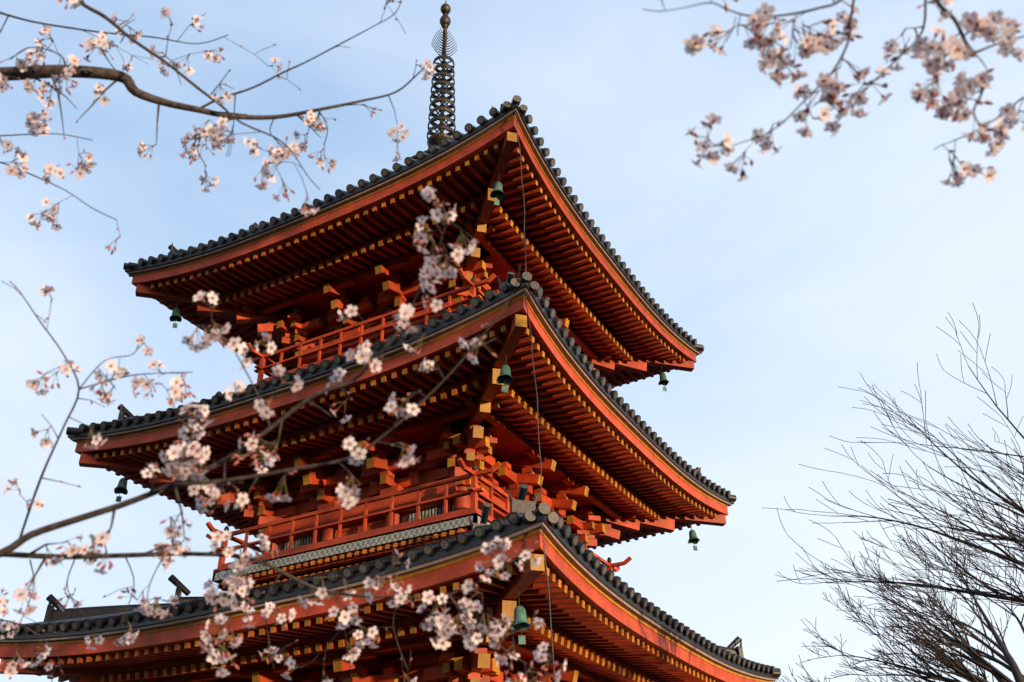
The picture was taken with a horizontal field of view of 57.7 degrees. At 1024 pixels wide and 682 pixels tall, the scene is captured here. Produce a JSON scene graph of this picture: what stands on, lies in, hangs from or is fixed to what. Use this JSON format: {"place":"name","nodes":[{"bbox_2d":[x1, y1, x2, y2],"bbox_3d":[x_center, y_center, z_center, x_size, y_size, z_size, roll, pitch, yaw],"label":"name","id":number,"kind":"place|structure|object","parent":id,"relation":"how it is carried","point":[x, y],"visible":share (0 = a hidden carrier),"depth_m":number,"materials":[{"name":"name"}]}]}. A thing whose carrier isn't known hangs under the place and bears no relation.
{"place":"outdoors","nodes":[
{"label":"outdoors","id":0,"kind":"place"},
{"bbox_2d":[0,0,1023,681],"label":"sky","id":1,"kind":"structure","parent":0,"point":[841,257],"materials":[{"name":"blue"}]},
{"label":"ground","id":2,"kind":"structure","parent":0,"visible":0},
{"bbox_2d":[0,0,566,681],"bbox_3d":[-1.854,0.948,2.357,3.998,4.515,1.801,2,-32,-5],"label":"cherry tree","id":3,"kind":"object","parent":2,"relation":"on","point":[164,554],"visible":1,"depth_m":2.51,"materials":[{"name":"pink plant"}]},
{"bbox_2d":[0,1,780,681],"bbox_3d":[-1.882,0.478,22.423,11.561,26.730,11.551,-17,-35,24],"label":"pagoda","id":4,"kind":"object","parent":2,"relation":"on","point":[548,441],"visible":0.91,"depth_m":17.82,"materials":[{"name":"wood"}]},
{"bbox_2d":[642,0,1023,187],"bbox_3d":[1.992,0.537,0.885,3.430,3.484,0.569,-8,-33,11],"label":"cherry tree","id":5,"kind":"object","parent":2,"relation":"on","point":[986,28],"visible":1,"depth_m":1.89,"materials":[{"name":"pink plant"}]},
{"bbox_2d":[770,302,1023,605],"bbox_3d":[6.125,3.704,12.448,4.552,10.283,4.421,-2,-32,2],"label":"bare tree","id":6,"kind":"object","parent":2,"relation":"on","point":[1015,599],"visible":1,"depth_m":12.99,"materials":[{"name":"brown plant"}]},
{"bbox_2d":[774,498,1023,681],"bbox_3d":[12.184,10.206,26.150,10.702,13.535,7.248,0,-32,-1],"label":"bare tree","id":7,"kind":"object","parent":2,"relation":"on","point":[957,666],"visible":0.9,"depth_m":26.48,"materials":[{"name":"brown plant"}]}
]}

